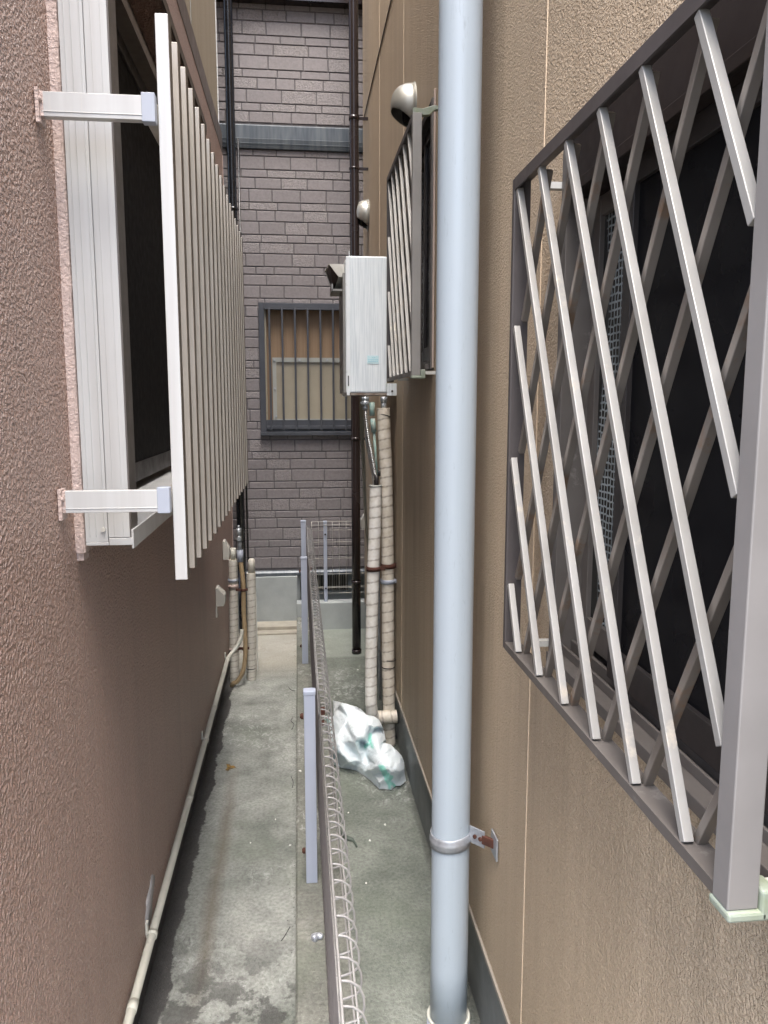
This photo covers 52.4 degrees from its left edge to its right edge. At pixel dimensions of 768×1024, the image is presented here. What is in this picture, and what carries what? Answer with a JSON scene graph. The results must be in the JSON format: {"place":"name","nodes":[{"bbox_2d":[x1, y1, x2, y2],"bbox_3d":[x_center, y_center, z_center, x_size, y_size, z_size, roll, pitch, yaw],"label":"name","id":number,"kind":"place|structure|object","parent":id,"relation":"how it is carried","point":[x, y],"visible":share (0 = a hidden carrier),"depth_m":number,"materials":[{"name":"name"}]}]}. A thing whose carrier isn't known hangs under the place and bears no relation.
{"place":"outdoors","nodes":[
{"label":"outdoors","id":0,"kind":"place"},
{"bbox_2d":[138,629,296,1023],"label":"path","id":1,"kind":"structure","parent":0,"point":[231,960],"depth_m":2.58,"materials":[{"name":"concrete"}]},
{"bbox_2d":[226,764,235,770],"bbox_3d":[-0.658,1.098,3.353,0.045,0.005,0.061,-1,8,-6],"label":"dead leaf","id":2,"kind":"object","parent":1,"relation":"on","point":[229,766],"visible":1,"depth_m":3.35,"materials":[{"name":"brown plant"}]},
{"bbox_2d":[230,525,248,686],"bbox_3d":[-0.803,0.529,4.277,0.115,0.917,0.061,-1,8,-6],"label":"hose","id":3,"kind":"object","parent":1,"relation":"on","point":[243,589],"visible":0.98,"depth_m":4.27,"materials":[{"name":"grey plastic"}]},
{"bbox_2d":[246,558,257,680],"bbox_3d":[-0.746,0.607,4.388,0.068,0.701,0.052,-1,8,-6],"label":"lagged pipe","id":4,"kind":"object","parent":1,"relation":"on","point":[251,621],"visible":0.96,"depth_m":4.37,"materials":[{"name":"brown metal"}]},
{"bbox_2d":[158,646,467,1019],"bbox_3d":[-0.337,1.087,3.461,0.822,0.002,3.596,-1,8,-6],"label":"grit","id":5,"kind":"object","parent":1,"relation":"on","point":[287,842],"visible":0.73,"depth_m":2.76,"materials":[{"name":"grey gravel"}]},
{"bbox_2d":[311,932,322,941],"bbox_3d":[-0.183,1.162,2.132,0.035,0.024,0.025,-1,8,-6],"label":"crumpled wrapper","id":6,"kind":"object","parent":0,"point":[315,936],"visible":1,"depth_m":2.13,"materials":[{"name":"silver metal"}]},
{"bbox_2d":[320,628,480,1023],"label":"path","id":7,"kind":"structure","parent":0,"point":[389,865],"depth_m":2.56,"materials":[{"name":"concrete"}]},
{"bbox_2d":[338,829,357,847],"bbox_3d":[-0.133,1.171,2.808,0.025,0.019,0.136,-6,10,-39],"label":"debris","id":8,"kind":"object","parent":7,"relation":"on","point":[350,839],"visible":0.8,"depth_m":2.79,"materials":[{"name":"grey"}]},
{"bbox_2d":[324,701,405,789],"bbox_3d":[-0.147,0.980,3.410,0.236,0.226,0.697,-8,11,-44],"label":"plastic bag","id":9,"kind":"object","parent":7,"relation":"on","point":[364,748],"visible":0.95,"depth_m":3.29,"materials":[{"name":"white plastic"}]},
{"bbox_2d":[369,397,397,745],"bbox_3d":[-0.002,0.288,3.468,0.118,1.583,0.096,-1,8,-6],"label":"lagged pipe","id":10,"kind":"object","parent":7,"relation":"on","point":[388,718],"visible":0.94,"depth_m":3.45,"materials":[{"name":"metal"}]},
{"bbox_2d":[378,563,380,699],"bbox_3d":[-0.023,0.370,3.537,0.012,1.000,0.023,-5,9,-32],"label":"thin pipe","id":11,"kind":"object","parent":10,"relation":"attached to","point":[379,672],"visible":0.62,"depth_m":3.57,"materials":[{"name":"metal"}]},
{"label":"ground","id":12,"kind":"structure","parent":0,"visible":0},
{"bbox_2d":[0,0,232,1023],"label":"brown house","id":13,"kind":"structure","parent":12,"relation":"on","point":[114,641],"depth_m":1.37,"materials":[{"name":"paint"}]},
{"bbox_2d":[57,0,206,547],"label":"window","id":14,"kind":"structure","parent":13,"relation":"in","point":[113,168],"depth_m":1.39,"materials":[{"name":"beige metal"}]},
{"bbox_2d":[34,13,247,579],"bbox_3d":[-0.537,-0.450,2.121,0.203,0.920,1.742,-1,8,-6],"label":"window grille","id":15,"kind":"object","parent":13,"relation":"attached to","point":[203,283],"depth_m":1.47,"materials":[{"name":"beige metal"}]},
{"bbox_2d":[123,629,243,1023],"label":"conduit","id":16,"kind":"object","parent":13,"relation":"attached to","point":[151,933],"visible":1,"depth_m":2.22,"materials":[{"name":"beige plastic"}]},
{"bbox_2d":[215,585,225,617],"bbox_3d":[-0.779,0.425,3.725,0.044,0.140,0.080,-1,8,-6],"label":"wall cover","id":17,"kind":"object","parent":13,"relation":"attached to","point":[220,592],"depth_m":3.69,"materials":[{"name":"plastic"}]},
{"bbox_2d":[222,539,230,559],"bbox_3d":[-0.827,0.197,4.099,0.034,0.100,0.070,-1,8,-6],"label":"wall cover","id":18,"kind":"object","parent":13,"relation":"attached to","point":[226,551],"depth_m":4.07,"materials":[{"name":"plastic"}]},
{"bbox_2d":[228,548,238,681],"bbox_3d":[-0.840,0.579,4.353,0.063,0.765,0.058,-1,8,-6],"label":"lagged pipe","id":19,"kind":"object","parent":13,"relation":"attached to","point":[233,584],"visible":0.94,"depth_m":4.33,"materials":[{"name":"grey plastic"}]},
{"bbox_2d":[216,0,364,634],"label":"brick clad house","id":20,"kind":"structure","parent":12,"relation":"on","point":[291,77],"depth_m":5.23,"materials":[{"name":"brick"}]},
{"bbox_2d":[223,0,248,632],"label":"drain pipe","id":21,"kind":"object","parent":20,"relation":"attached to","point":[230,126],"visible":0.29,"depth_m":4.85,"materials":[{"name":"black metal"}]},
{"bbox_2d":[264,307,350,430],"bbox_3d":[-0.407,-0.969,5.316,0.795,0.831,0.018,-1,8,-6],"label":"window grille","id":22,"kind":"object","parent":20,"relation":"attached to","point":[333,427],"depth_m":5.29,"materials":[{"name":"metal"}]},
{"bbox_2d":[258,303,363,435],"bbox_3d":[-0.412,-0.973,5.360,0.877,0.886,0.110,-1,8,-6],"label":"window","id":23,"kind":"structure","parent":20,"relation":"in","point":[275,314],"depth_m":5.37,"materials":[{"name":"glass"}]},
{"bbox_2d":[296,617,356,1023],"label":"kerb","id":24,"kind":"structure","parent":12,"relation":"on","point":[311,993],"depth_m":2.28,"materials":[{"name":"concrete"}]},
{"bbox_2d":[299,520,367,1023],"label":"fence","id":25,"kind":"object","parent":24,"relation":"on","point":[314,740],"visible":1,"depth_m":2.13,"materials":[{"name":"grey metal"}]},
{"bbox_2d":[297,598,365,629],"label":"kerb","id":26,"kind":"structure","parent":12,"relation":"on","point":[336,613],"depth_m":5.42,"materials":[{"name":"grey concrete"}]},
{"bbox_2d":[311,521,363,601],"bbox_3d":[0.045,0.335,5.450,1.100,0.566,0.035,-1,8,-6],"label":"fence","id":27,"kind":"object","parent":26,"relation":"on","point":[325,558],"visible":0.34,"depth_m":5.40,"materials":[{"name":"grey metal"}]},
{"bbox_2d":[363,0,767,1023],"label":"tan house","id":28,"kind":"structure","parent":12,"relation":"on","point":[589,900],"depth_m":1.25,"materials":[{"name":"paint"}]},
{"bbox_2d":[349,0,367,653],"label":"drain pipe","id":29,"kind":"object","parent":28,"relation":"attached to","point":[354,167],"visible":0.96,"depth_m":4.54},
{"bbox_2d":[325,251,396,395],"bbox_3d":[-0.110,-0.820,3.469,0.298,0.602,0.326,-1,8,-6],"label":"water heater","id":30,"kind":"object","parent":28,"relation":"attached to","point":[358,286],"visible":1,"depth_m":3.32,"materials":[{"name":"white paint"}]},
{"bbox_2d":[359,396,367,554],"bbox_3d":[-0.088,-0.137,3.851,0.030,0.921,0.079,7,10,40],"label":"cable bundle","id":31,"kind":"object","parent":30,"relation":"hanging from","point":[363,462],"visible":0.8,"depth_m":3.82,"materials":[{"name":"black plastic"}]},
{"bbox_2d":[363,396,373,483],"bbox_3d":[-0.055,-0.145,3.617,0.026,0.801,0.252,-2,8,-15],"label":"white hose","id":32,"kind":"object","parent":30,"relation":"attached to","point":[369,458],"visible":0.32,"depth_m":3.66,"materials":[{"name":"plastic"}]},
{"bbox_2d":[360,397,384,718],"bbox_3d":[-0.052,0.235,3.420,0.079,1.463,0.094,-8,11,-44],"label":"lagged pipe","id":33,"kind":"object","parent":30,"relation":"hanging from","point":[373,567],"visible":0.99,"depth_m":3.40,"materials":[{"name":"metal"}]},
{"bbox_2d":[360,514,364,528],"bbox_3d":[-0.138,0.058,5.071,0.034,0.090,0.070,-1,8,-6],"label":"wall cover","id":34,"kind":"object","parent":28,"relation":"attached to","point":[362,523],"depth_m":5.04,"materials":[{"name":"plastic"}]},
{"bbox_2d":[356,199,369,230],"bbox_3d":[-0.134,-1.740,4.569,0.083,0.178,0.178,-1,8,-6],"label":"vent hood","id":35,"kind":"object","parent":28,"relation":"attached to","point":[363,212],"visible":0.77,"depth_m":4.50,"materials":[{"name":"silver metal"}]},
{"bbox_2d":[363,0,391,120],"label":"cable","id":36,"kind":"object","parent":28,"relation":"attached to","point":[378,55],"visible":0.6,"depth_m":3.88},
{"bbox_2d":[391,82,416,127],"bbox_3d":[0.065,-1.449,2.783,0.083,0.157,0.157,-1,8,-6],"label":"vent hood","id":37,"kind":"object","parent":28,"relation":"attached to","point":[404,100],"visible":0.88,"depth_m":2.73,"materials":[{"name":"silver metal"}]},
{"bbox_2d":[387,105,437,381],"bbox_3d":[0.088,-0.838,2.642,0.084,0.783,0.676,-1,8,-6],"label":"lattice grille","id":38,"kind":"object","parent":28,"relation":"attached to","point":[401,187],"visible":0.99,"depth_m":2.51,"materials":[{"name":"grey metal"}]},
{"bbox_2d":[406,97,435,370],"bbox_3d":[0.149,-0.890,2.687,0.094,0.808,0.558,-1,8,-6],"label":"window","id":39,"kind":"structure","parent":28,"relation":"in","point":[427,122],"depth_m":2.62,"materials":[{"name":"grey metal"}]},
{"bbox_2d":[427,0,497,1023],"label":"drain pipe","id":40,"kind":"object","parent":28,"relation":"attached to","point":[454,834],"visible":1,"depth_m":1.68,"materials":[{"name":"grey plastic"}]},
{"bbox_2d":[503,0,767,922],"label":"lattice grille","id":41,"kind":"object","parent":28,"relation":"attached to","point":[726,870],"visible":1,"depth_m":0.77,"materials":[{"name":"grey metal"}]},
{"bbox_2d":[546,0,767,877],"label":"window","id":42,"kind":"structure","parent":28,"relation":"in","point":[727,277],"depth_m":0.94,"materials":[{"name":"black glass"}]}
]}

